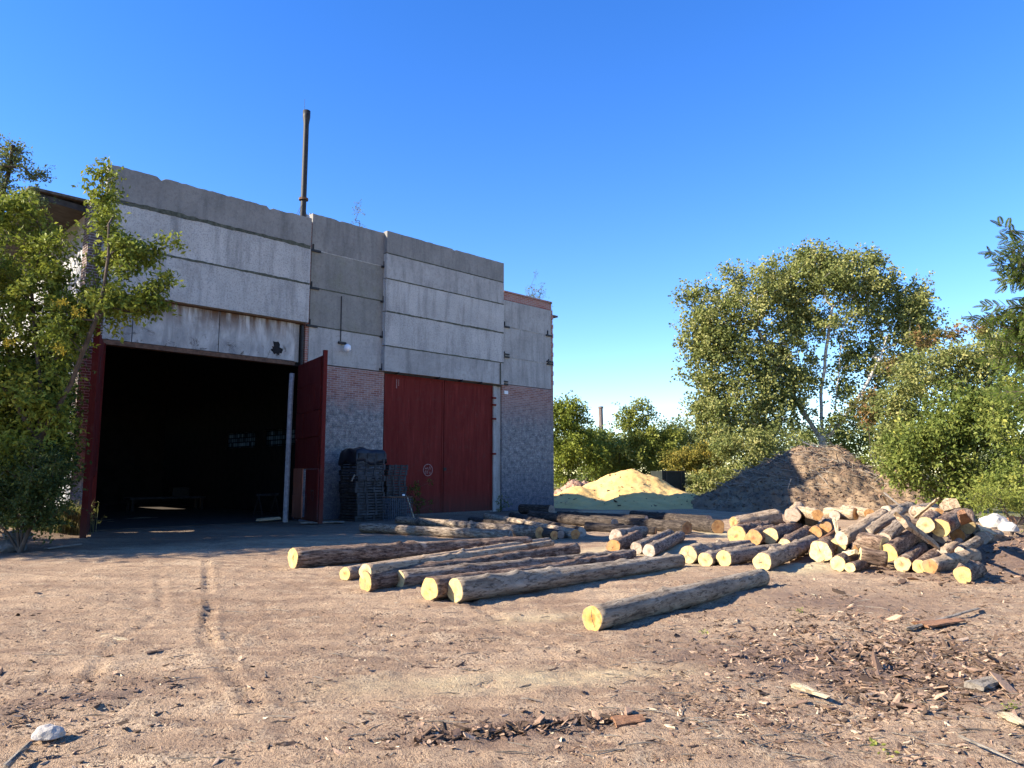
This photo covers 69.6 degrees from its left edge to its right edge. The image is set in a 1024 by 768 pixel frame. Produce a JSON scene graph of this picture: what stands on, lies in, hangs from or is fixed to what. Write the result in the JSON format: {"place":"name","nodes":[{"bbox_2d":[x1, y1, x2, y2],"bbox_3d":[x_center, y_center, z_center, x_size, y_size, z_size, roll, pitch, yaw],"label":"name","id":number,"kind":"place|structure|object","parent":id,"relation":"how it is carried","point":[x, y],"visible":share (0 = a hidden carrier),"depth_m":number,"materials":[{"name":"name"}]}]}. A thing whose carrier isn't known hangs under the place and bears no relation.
{"place":"outdoors","nodes":[
{"label":"outdoors","id":0,"kind":"place"},
{"bbox_2d":[0,474,1023,767],"bbox_3d":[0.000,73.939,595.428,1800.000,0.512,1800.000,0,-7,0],"label":"ground","id":1,"kind":"structure","parent":0,"point":[138,568],"depth_m":6.49,"materials":[{"name":"soil"}]},
{"bbox_2d":[0,133,59,239],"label":"elm tree","id":2,"kind":"object","parent":1,"relation":"on","point":[12,158],"visible":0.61,"depth_m":17.86,"materials":[{"name":"green plant"}]},
{"bbox_2d":[0,436,90,552],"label":"dense shrub","id":3,"kind":"object","parent":1,"relation":"on","point":[37,484],"visible":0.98,"depth_m":14.84,"materials":[{"name":"green plant"}]},
{"bbox_2d":[0,342,95,542],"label":"dense shrub","id":4,"kind":"object","parent":1,"relation":"on","point":[69,478],"visible":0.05,"depth_m":16.59,"materials":[{"name":"green plant"}]},
{"bbox_2d":[31,724,65,740],"bbox_3d":[-2.786,2.086,4.426,0.176,0.069,0.138,0,-7,0],"label":"stone","id":5,"kind":"object","parent":1,"relation":"on","point":[45,732],"visible":1,"depth_m":4.38,"materials":[{"name":"stone"}]},
{"bbox_2d":[38,499,105,534],"bbox_3d":[-12.008,3.491,19.516,2.080,0.989,1.973,-3,-7,21],"label":"weed clump","id":6,"kind":"object","parent":1,"relation":"on","point":[68,529],"visible":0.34,"depth_m":19.38,"materials":[{"name":"plant"}]},
{"bbox_2d":[0,155,190,505],"bbox_3d":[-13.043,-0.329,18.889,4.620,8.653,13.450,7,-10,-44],"label":"maple tree","id":7,"kind":"object","parent":1,"relation":"on","point":[21,389],"visible":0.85,"depth_m":15.72,"materials":[{"name":"green plant"}]},
{"bbox_2d":[0,103,557,537],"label":"workshop building","id":8,"kind":"structure","parent":1,"relation":"on","point":[288,357],"depth_m":28.52,"materials":[{"name":"concrete"}]},
{"bbox_2d":[124,487,205,510],"bbox_3d":[-15.221,5.042,32.357,0.800,0.950,3.200,-7,-10,45],"label":"saw bench","id":9,"kind":"object","parent":8,"relation":"on","point":[179,493],"visible":0.96,"depth_m":32.48,"materials":[{"name":"brown wood"}]},
{"bbox_2d":[228,431,254,447],"bbox_3d":[-12.117,2.525,33.155,0.040,0.700,2.900,7,-10,-45],"label":"glass block window","id":10,"kind":"structure","parent":8,"relation":"in","point":[242,439],"depth_m":33.19,"materials":[{"name":"teal"}]},
{"bbox_2d":[266,428,294,445],"bbox_3d":[-9.571,2.218,30.628,2.700,0.700,0.040,-7,-10,45],"label":"glass block window","id":11,"kind":"structure","parent":8,"relation":"in","point":[277,437],"depth_m":30.82,"materials":[{"name":"teal"}]},
{"bbox_2d":[339,515,382,521],"bbox_3d":[-5.139,4.556,25.103,1.150,0.181,1.044,7,-10,-43],"label":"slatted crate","id":12,"kind":"object","parent":1,"relation":"on","point":[360,518],"visible":0.88,"depth_m":24.81,"materials":[{"name":"grey wood"}]},
{"bbox_2d":[340,509,385,515],"bbox_3d":[-5.084,4.368,25.129,1.044,0.181,1.150,-7,-10,45],"label":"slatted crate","id":13,"kind":"object","parent":12,"relation":"on","point":[361,512],"visible":0.92,"depth_m":24.84,"materials":[{"name":"grey wood"}]},
{"bbox_2d":[340,504,384,509],"bbox_3d":[-5.087,4.180,25.159,1.044,0.181,1.150,-7,-10,44],"label":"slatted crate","id":14,"kind":"object","parent":13,"relation":"on","point":[362,506],"visible":0.91,"depth_m":24.81,"materials":[{"name":"grey wood"}]},
{"bbox_2d":[340,498,384,503],"bbox_3d":[-5.104,3.989,25.160,1.150,0.181,1.044,7,-10,-44],"label":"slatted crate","id":15,"kind":"object","parent":14,"relation":"on","point":[360,501],"visible":0.91,"depth_m":24.88,"materials":[{"name":"grey wood"}]},
{"bbox_2d":[340,492,384,497],"bbox_3d":[-5.127,3.805,25.218,1.044,0.181,1.150,-7,-10,44],"label":"slatted crate","id":16,"kind":"object","parent":15,"relation":"on","point":[364,495],"visible":0.94,"depth_m":24.95,"materials":[{"name":"grey wood"}]},
{"bbox_2d":[339,487,383,492],"bbox_3d":[-5.151,3.610,25.187,1.150,0.181,1.044,6,-9,-43],"label":"slatted crate","id":17,"kind":"object","parent":16,"relation":"on","point":[364,489],"visible":0.89,"depth_m":24.81,"materials":[{"name":"grey wood"}]},
{"bbox_2d":[339,481,383,486],"bbox_3d":[-5.174,3.430,25.283,1.044,0.181,1.150,-7,-10,44],"label":"slatted crate","id":18,"kind":"object","parent":17,"relation":"on","point":[357,484],"visible":0.98,"depth_m":24.96,"materials":[{"name":"grey wood"}]},
{"bbox_2d":[340,476,385,480],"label":"slatted crate","id":19,"kind":"object","parent":18,"relation":"on","point":[366,477],"visible":0.98,"depth_m":24.94,"materials":[{"name":"grey wood"}]},
{"bbox_2d":[339,470,383,474],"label":"slatted crate","id":20,"kind":"object","parent":19,"relation":"on","point":[365,471],"visible":1,"depth_m":24.89,"materials":[{"name":"grey wood"}]},
{"bbox_2d":[341,464,385,469],"bbox_3d":[-5.123,2.862,25.332,1.150,0.181,1.044,6,-9,-43],"label":"slatted crate","id":21,"kind":"object","parent":20,"relation":"on","point":[361,467],"visible":0.94,"depth_m":24.98,"materials":[{"name":"grey wood"}]},
{"bbox_2d":[345,458,384,463],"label":"slatted crate","id":22,"kind":"object","parent":21,"relation":"on","point":[359,462],"visible":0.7,"depth_m":24.96,"materials":[{"name":"grey wood"}]},
{"bbox_2d":[358,453,386,458],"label":"slatted crate","id":23,"kind":"object","parent":22,"relation":"on","point":[369,456],"visible":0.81,"depth_m":24.91,"materials":[{"name":"grey wood"}]},
{"bbox_2d":[338,447,386,465],"bbox_3d":[-5.145,2.498,25.366,1.270,0.667,1.100,7,-10,-45],"label":"plastic sheet","id":24,"kind":"object","parent":23,"relation":"on","point":[349,456],"visible":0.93,"depth_m":24.98,"materials":[{"name":"plastic"}]},
{"bbox_2d":[380,496,412,520],"bbox_3d":[-3.979,4.274,25.325,0.943,0.796,0.629,7,-10,-45],"label":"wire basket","id":25,"kind":"object","parent":1,"relation":"on","point":[404,511],"visible":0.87,"depth_m":25.24,"materials":[{"name":"grey metal"}]},
{"bbox_2d":[288,536,531,568],"bbox_3d":[-1.704,3.238,14.481,5.586,0.382,0.405,7,-10,-42],"label":"log","id":26,"kind":"object","parent":1,"relation":"on","point":[308,557],"visible":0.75,"depth_m":13.58,"materials":[{"name":"brown wood"}]},
{"bbox_2d":[359,523,512,537],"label":"log","id":27,"kind":"object","parent":1,"relation":"on","point":[381,528],"visible":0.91,"depth_m":19.18,"materials":[{"name":"brown wood"}]},
{"bbox_2d":[340,537,550,579],"bbox_3d":[-0.876,3.276,14.277,0.272,0.222,6.874,-4,-8,30],"label":"log","id":28,"kind":"object","parent":1,"relation":"on","point":[349,572],"visible":0.41,"depth_m":13.22,"materials":[{"name":"brown wood"}]},
{"bbox_2d":[395,516,542,538],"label":"log","id":29,"kind":"object","parent":1,"relation":"on","point":[533,532],"visible":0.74,"depth_m":20.07,"materials":[{"name":"brown wood"}]},
{"bbox_2d":[359,543,580,591],"bbox_3d":[-0.423,3.037,12.531,0.356,0.316,5.557,-5,-9,37],"label":"log","id":30,"kind":"object","parent":1,"relation":"on","point":[369,582],"visible":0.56,"depth_m":12.03,"materials":[{"name":"brown wood"}]},
{"bbox_2d":[359,540,554,578],"bbox_3d":[-0.629,2.968,12.823,0.247,0.244,5.792,-4,-9,30],"label":"log","id":31,"kind":"object","parent":30,"relation":"on","point":[374,567],"visible":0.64,"depth_m":11.95,"materials":[{"name":"brown wood"}]},
{"bbox_2d":[0,544,1023,767],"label":"bark litter","id":32,"kind":"object","parent":1,"relation":"on","point":[761,721],"visible":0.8,"depth_m":5.03,"materials":[{"name":"wood"}]},
{"bbox_2d":[468,517,563,538],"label":"log","id":33,"kind":"object","parent":1,"relation":"on","point":[560,532],"visible":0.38,"depth_m":21.48,"materials":[{"name":"brown wood"}]},
{"bbox_2d":[397,549,636,586],"bbox_3d":[0.372,3.036,12.432,5.409,0.269,0.322,7,-10,-42],"label":"log","id":34,"kind":"object","parent":1,"relation":"on","point":[412,577],"visible":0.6,"depth_m":11.49,"materials":[{"name":"brown wood"}]},
{"bbox_2d":[421,552,633,599],"bbox_3d":[0.602,2.907,11.532,0.348,0.303,5.623,-5,-9,35],"label":"log","id":35,"kind":"object","parent":1,"relation":"on","point":[434,587],"visible":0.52,"depth_m":10.16,"materials":[{"name":"wood"}]},
{"bbox_2d":[483,513,579,538],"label":"log","id":36,"kind":"object","parent":1,"relation":"on","point":[571,533],"visible":0.6,"depth_m":20.40,"materials":[{"name":"brown wood"}]},
{"bbox_2d":[518,504,554,513],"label":"log","id":37,"kind":"object","parent":1,"relation":"on","point":[524,508],"visible":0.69,"depth_m":28.83,"materials":[{"name":"brown wood"}]},
{"bbox_2d":[509,512,585,536],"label":"log","id":38,"kind":"object","parent":1,"relation":"on","point":[582,530],"visible":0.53,"depth_m":21.38,"materials":[{"name":"brown wood"}]},
{"bbox_2d":[447,553,685,602],"bbox_3d":[1.082,2.796,10.924,4.951,0.338,0.337,7,-10,-43],"label":"log","id":39,"kind":"object","parent":1,"relation":"on","point":[484,586],"visible":0.98,"depth_m":10.25,"materials":[{"name":"brown wood"}]},
{"bbox_2d":[527,511,617,525],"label":"log","id":40,"kind":"object","parent":1,"relation":"on","point":[571,519],"visible":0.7,"depth_m":23.14,"materials":[{"name":"brown wood"}]},
{"bbox_2d":[553,390,611,489],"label":"tall bush","id":41,"kind":"object","parent":1,"relation":"on","point":[568,455],"visible":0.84,"depth_m":45.38,"materials":[{"name":"green plant"}]},
{"bbox_2d":[557,511,647,518],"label":"log","id":42,"kind":"object","parent":1,"relation":"on","point":[606,514],"visible":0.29,"depth_m":24.75,"materials":[{"name":"brown wood"}]},
{"bbox_2d":[584,522,656,534],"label":"log","id":43,"kind":"object","parent":1,"relation":"on","point":[596,527],"visible":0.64,"depth_m":20.15,"materials":[{"name":"brown wood"}]},
{"bbox_2d":[606,530,642,550],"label":"log","id":44,"kind":"object","parent":1,"relation":"on","point":[627,540],"visible":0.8,"depth_m":15.25,"materials":[{"name":"brown wood"}]},
{"bbox_2d":[554,468,697,509],"bbox_3d":[6.040,5.301,37.535,12.000,1.988,10.000,0,-7,0],"label":"sawdust heap","id":45,"kind":"object","parent":1,"relation":"on","point":[631,489],"visible":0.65,"depth_m":35.57,"materials":[{"name":"yellow wood"}]},
{"bbox_2d":[610,714,645,727],"bbox_3d":[0.748,2.158,4.726,0.225,0.043,0.112,2,10,-20],"label":"bark slab","id":46,"kind":"object","parent":1,"relation":"on","point":[618,721],"depth_m":4.71,"materials":[{"name":"orange wood"}]},
{"bbox_2d":[609,525,648,539],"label":"log","id":47,"kind":"object","parent":1,"relation":"on","point":[618,532],"visible":0.57,"depth_m":17.15,"materials":[{"name":"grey wood"}]},
{"bbox_2d":[585,396,692,479],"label":"tall bush","id":48,"kind":"object","parent":1,"relation":"on","point":[643,445],"visible":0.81,"depth_m":47.41,"materials":[{"name":"green plant"}]},
{"bbox_2d":[590,515,691,533],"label":"log","id":49,"kind":"object","parent":1,"relation":"on","point":[685,527],"visible":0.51,"depth_m":20.43,"materials":[{"name":"brown wood"}]},
{"bbox_2d":[630,529,673,553],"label":"log","id":50,"kind":"object","parent":1,"relation":"on","point":[638,546],"visible":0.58,"depth_m":15.45,"materials":[{"name":"brown wood"}]},
{"bbox_2d":[593,414,717,479],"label":"tall bush","id":51,"kind":"object","parent":1,"relation":"on","point":[692,439],"visible":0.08,"depth_m":67.36,"materials":[{"name":"green plant"}]},
{"bbox_2d":[642,531,684,556],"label":"log","id":52,"kind":"object","parent":1,"relation":"on","point":[654,548],"visible":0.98,"depth_m":15.03,"materials":[{"name":"brown wood"}]},
{"bbox_2d":[651,471,685,490],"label":"metal bin","id":53,"kind":"object","parent":1,"relation":"on","point":[675,479],"visible":0.38,"depth_m":42.27,"materials":[{"name":"metal"}]},
{"bbox_2d":[629,510,711,519],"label":"log","id":54,"kind":"object","parent":1,"relation":"on","point":[662,516],"visible":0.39,"depth_m":24.68,"materials":[{"name":"brown wood"}]},
{"bbox_2d":[582,568,769,630],"bbox_3d":[2.204,2.599,9.127,0.301,0.309,3.976,-7,-9,43],"label":"log","id":55,"kind":"object","parent":1,"relation":"on","point":[621,611],"visible":0.93,"depth_m":8.57,"materials":[{"name":"brown wood"}]},
{"bbox_2d":[658,440,725,494],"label":"yellow bush","id":56,"kind":"object","parent":1,"relation":"on","point":[694,460],"visible":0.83,"depth_m":44.44,"materials":[{"name":"green plant"}]},
{"bbox_2d":[675,515,723,533],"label":"log","id":57,"kind":"object","parent":1,"relation":"on","point":[707,525],"visible":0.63,"depth_m":20.16,"materials":[{"name":"brown wood"}]},
{"bbox_2d":[680,539,751,563],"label":"log","id":58,"kind":"object","parent":1,"relation":"on","point":[690,553],"visible":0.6,"depth_m":13.28,"materials":[{"name":"brown wood"}]},
{"bbox_2d":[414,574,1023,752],"bbox_3d":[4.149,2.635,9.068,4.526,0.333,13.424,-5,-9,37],"label":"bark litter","id":59,"kind":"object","parent":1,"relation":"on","point":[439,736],"visible":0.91,"depth_m":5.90,"materials":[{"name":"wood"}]},
{"bbox_2d":[684,457,756,495],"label":"bush","id":60,"kind":"object","parent":1,"relation":"on","point":[697,483],"visible":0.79,"depth_m":42.24,"materials":[{"name":"green plant"}]},
{"bbox_2d":[698,543,755,565],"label":"log","id":61,"kind":"object","parent":1,"relation":"on","point":[707,558],"visible":0.48,"depth_m":12.66,"materials":[{"name":"grey wood"}]},
{"bbox_2d":[716,543,781,565],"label":"log","id":62,"kind":"object","parent":1,"relation":"on","point":[733,556],"visible":0.73,"depth_m":12.86,"materials":[{"name":"brown wood"}]},
{"bbox_2d":[727,520,771,540],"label":"log","id":63,"kind":"object","parent":1,"relation":"on","point":[737,532],"visible":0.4,"depth_m":16.36,"materials":[{"name":"beige wood"}]},
{"bbox_2d":[705,421,817,468],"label":"bush","id":64,"kind":"object","parent":1,"relation":"on","point":[724,443],"visible":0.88,"depth_m":43.28,"materials":[{"name":"green plant"}]},
{"bbox_2d":[744,521,785,545],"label":"log","id":65,"kind":"object","parent":1,"relation":"on","point":[756,536],"visible":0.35,"depth_m":16.09,"materials":[{"name":"brown wood"}]},
{"bbox_2d":[729,509,782,526],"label":"log","id":66,"kind":"object","parent":65,"relation":"on","point":[773,516],"visible":0.75,"depth_m":18.58,"materials":[{"name":"orange wood"}]},
{"bbox_2d":[763,521,802,543],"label":"log","id":67,"kind":"object","parent":1,"relation":"on","point":[775,534],"visible":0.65,"depth_m":16.61,"materials":[{"name":"brown wood"}]},
{"bbox_2d":[784,501,804,522],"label":"log","id":68,"kind":"object","parent":67,"relation":"on","point":[792,513],"visible":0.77,"depth_m":19.27,"materials":[{"name":"brown wood"}]},
{"bbox_2d":[752,535,818,570],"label":"log","id":69,"kind":"object","parent":1,"relation":"on","point":[771,557],"visible":0.94,"depth_m":12.72,"materials":[{"name":"brown wood"}]},
{"bbox_2d":[835,508,888,544],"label":"log","id":70,"kind":"object","parent":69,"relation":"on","point":[847,535],"visible":0.67,"depth_m":13.58,"materials":[{"name":"brown wood"}]},
{"bbox_2d":[865,506,905,533],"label":"log","id":71,"kind":"object","parent":70,"relation":"on","point":[881,523],"visible":0.69,"depth_m":13.97,"materials":[{"name":"brown wood"}]},
{"bbox_2d":[554,413,1021,488],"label":"wood","id":72,"kind":"object","parent":1,"relation":"on","point":[726,464],"visible":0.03,"depth_m":82.18,"materials":[{"name":"plant"}]},
{"bbox_2d":[778,525,810,544],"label":"log","id":73,"kind":"object","parent":1,"relation":"on","point":[801,532],"visible":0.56,"depth_m":16.63,"materials":[{"name":"brown wood"}]},
{"bbox_2d":[668,234,957,450],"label":"poplar tree","id":74,"kind":"object","parent":1,"relation":"on","point":[776,378],"visible":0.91,"depth_m":47.84,"materials":[{"name":"green plant"}]},
{"bbox_2d":[809,523,825,537],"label":"log","id":75,"kind":"object","parent":1,"relation":"on","point":[816,530],"visible":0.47,"depth_m":18.21,"materials":[{"name":"brown wood"}]},
{"bbox_2d":[819,517,833,532],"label":"log","id":76,"kind":"object","parent":75,"relation":"on","point":[826,524],"visible":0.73,"depth_m":18.38,"materials":[{"name":"wood"}]},
{"bbox_2d":[829,507,840,519],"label":"log","id":77,"kind":"object","parent":76,"relation":"on","point":[834,514],"visible":0.38,"depth_m":19.61,"materials":[{"name":"brown wood"}]},
{"bbox_2d":[823,507,858,519],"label":"log","id":78,"kind":"object","parent":77,"relation":"on","point":[848,513],"visible":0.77,"depth_m":19.70,"materials":[{"name":"beige wood"}]},
{"bbox_2d":[809,536,837,561],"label":"log","id":79,"kind":"object","parent":1,"relation":"on","point":[823,548],"visible":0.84,"depth_m":13.32,"materials":[{"name":"wood"}]},
{"bbox_2d":[788,416,890,460],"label":"bush","id":80,"kind":"object","parent":1,"relation":"on","point":[852,444],"visible":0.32,"depth_m":51.02,"materials":[{"name":"green plant"}]},
{"bbox_2d":[691,442,993,514],"bbox_3d":[13.912,4.153,33.745,16.000,3.350,13.000,0,-7,0],"label":"bark heap","id":81,"kind":"object","parent":1,"relation":"on","point":[821,478],"visible":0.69,"depth_m":32.50,"materials":[{"name":"brown wood"}]},
{"bbox_2d":[830,551,858,570],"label":"log","id":82,"kind":"object","parent":1,"relation":"on","point":[838,562],"visible":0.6,"depth_m":12.02,"materials":[{"name":"wood"}]},
{"bbox_2d":[843,352,902,476],"bbox_3d":[16.473,2.076,33.076,3.131,7.078,1.674,0,-7,0],"label":"rusty bush","id":83,"kind":"object","parent":1,"relation":"on","point":[861,412],"visible":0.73,"depth_m":33.13,"materials":[{"name":"green plant"}]},
{"bbox_2d":[760,532,1023,584],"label":"bark bank","id":84,"kind":"structure","parent":1,"relation":"on","point":[910,577],"depth_m":11.59,"materials":[{"name":"wood"}]},
{"bbox_2d":[859,547,887,566],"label":"log","id":85,"kind":"object","parent":84,"relation":"on","point":[873,557],"visible":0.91,"depth_m":12.23,"materials":[{"name":"wood"}]},
{"bbox_2d":[978,513,1008,527],"bbox_3d":[12.184,3.439,18.580,0.643,0.355,0.603,0,-7,0],"label":"boulder","id":86,"kind":"object","parent":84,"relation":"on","point":[993,520],"visible":0.72,"depth_m":18.42,"materials":[{"name":"stone"}]},
{"bbox_2d":[894,542,927,571],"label":"log","id":87,"kind":"object","parent":1,"relation":"on","point":[904,560],"visible":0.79,"depth_m":12.25,"materials":[{"name":"wood"}]},
{"bbox_2d":[882,529,920,561],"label":"log","id":88,"kind":"object","parent":87,"relation":"on","point":[905,540],"visible":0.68,"depth_m":12.82,"materials":[{"name":"wood"}]},
{"bbox_2d":[856,532,888,549],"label":"log","id":89,"kind":"object","parent":88,"relation":"on","point":[870,540],"visible":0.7,"depth_m":12.74,"materials":[{"name":"brown wood"}]},
{"bbox_2d":[879,515,910,539],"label":"log","id":90,"kind":"object","parent":88,"relation":"on","point":[893,529],"visible":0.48,"depth_m":13.20,"materials":[{"name":"brown wood"}]},
{"bbox_2d":[893,512,939,550],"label":"split slab","id":91,"kind":"structure","parent":1,"relation":"on","point":[908,525],"depth_m":10.94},
{"bbox_2d":[912,548,939,572],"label":"log","id":92,"kind":"object","parent":1,"relation":"on","point":[917,567],"visible":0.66,"depth_m":11.98,"materials":[{"name":"brown wood"}]},
{"bbox_2d":[911,618,965,627],"bbox_3d":[4.518,2.511,7.768,0.616,0.042,0.236,2,-7,-22],"label":"bark slab","id":93,"kind":"object","parent":1,"relation":"on","point":[933,623],"depth_m":7.72,"materials":[{"name":"orange wood"}]},
{"bbox_2d":[855,312,1023,496],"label":"leafy bush","id":94,"kind":"object","parent":1,"relation":"on","point":[944,359],"visible":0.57,"depth_m":29.75,"materials":[{"name":"green plant"}]},
{"bbox_2d":[868,371,1023,518],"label":"leafy bush","id":95,"kind":"object","parent":1,"relation":"on","point":[937,439],"visible":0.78,"depth_m":24.34,"materials":[{"name":"green plant"}]},
{"bbox_2d":[902,315,996,455],"bbox_3d":[19.043,1.204,31.145,4.829,8.345,1.848,0,-7,0],"label":"rusty bush","id":96,"kind":"object","parent":1,"relation":"on","point":[927,342],"visible":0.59,"depth_m":31.55,"materials":[{"name":"green plant"}]},
{"bbox_2d":[922,548,981,573],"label":"log","id":97,"kind":"object","parent":1,"relation":"on","point":[945,562],"visible":0.86,"depth_m":12.05,"materials":[{"name":"orange wood"}]},
{"bbox_2d":[950,529,973,540],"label":"log","id":98,"kind":"object","parent":1,"relation":"on","point":[959,533],"visible":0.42,"depth_m":14.51,"materials":[{"name":"brown wood"}]},
{"bbox_2d":[932,508,961,536],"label":"log","id":99,"kind":"object","parent":98,"relation":"on","point":[947,523],"visible":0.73,"depth_m":13.43,"materials":[{"name":"brown wood"}]},
{"bbox_2d":[916,507,940,533],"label":"log","id":100,"kind":"object","parent":99,"relation":"on","point":[926,523],"visible":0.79,"depth_m":13.38,"materials":[{"name":"beige wood"}]},
{"bbox_2d":[953,560,986,583],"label":"log","id":101,"kind":"object","parent":1,"relation":"on","point":[971,570],"visible":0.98,"depth_m":10.81,"materials":[{"name":"brown wood"}]},
{"bbox_2d":[964,676,1003,690],"bbox_3d":[3.572,2.246,5.543,0.318,0.051,0.154,-1,-6,-26],"label":"wood chunk","id":102,"kind":"object","parent":1,"relation":"on","point":[984,683],"visible":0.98,"depth_m":5.50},
{"bbox_2d":[947,342,1023,517],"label":"leafy bush","id":103,"kind":"object","parent":1,"relation":"on","point":[1015,473],"visible":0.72,"depth_m":21.67,"materials":[{"name":"green plant"}]},
{"bbox_2d":[956,479,1023,535],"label":"weedy shrub","id":104,"kind":"object","parent":1,"relation":"on","point":[989,494],"visible":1,"depth_m":19.21,"materials":[{"name":"green plant"}]},
{"bbox_2d":[961,216,1023,422],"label":"locust tree","id":105,"kind":"object","parent":1,"relation":"on","point":[1014,332],"visible":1,"depth_m":11.79,"materials":[{"name":"green plant"}]},
{"bbox_2d":[0,0,1023,473],"label":"sky","id":106,"kind":"structure","parent":0,"point":[618,152],"materials":[{"name":"blue"}]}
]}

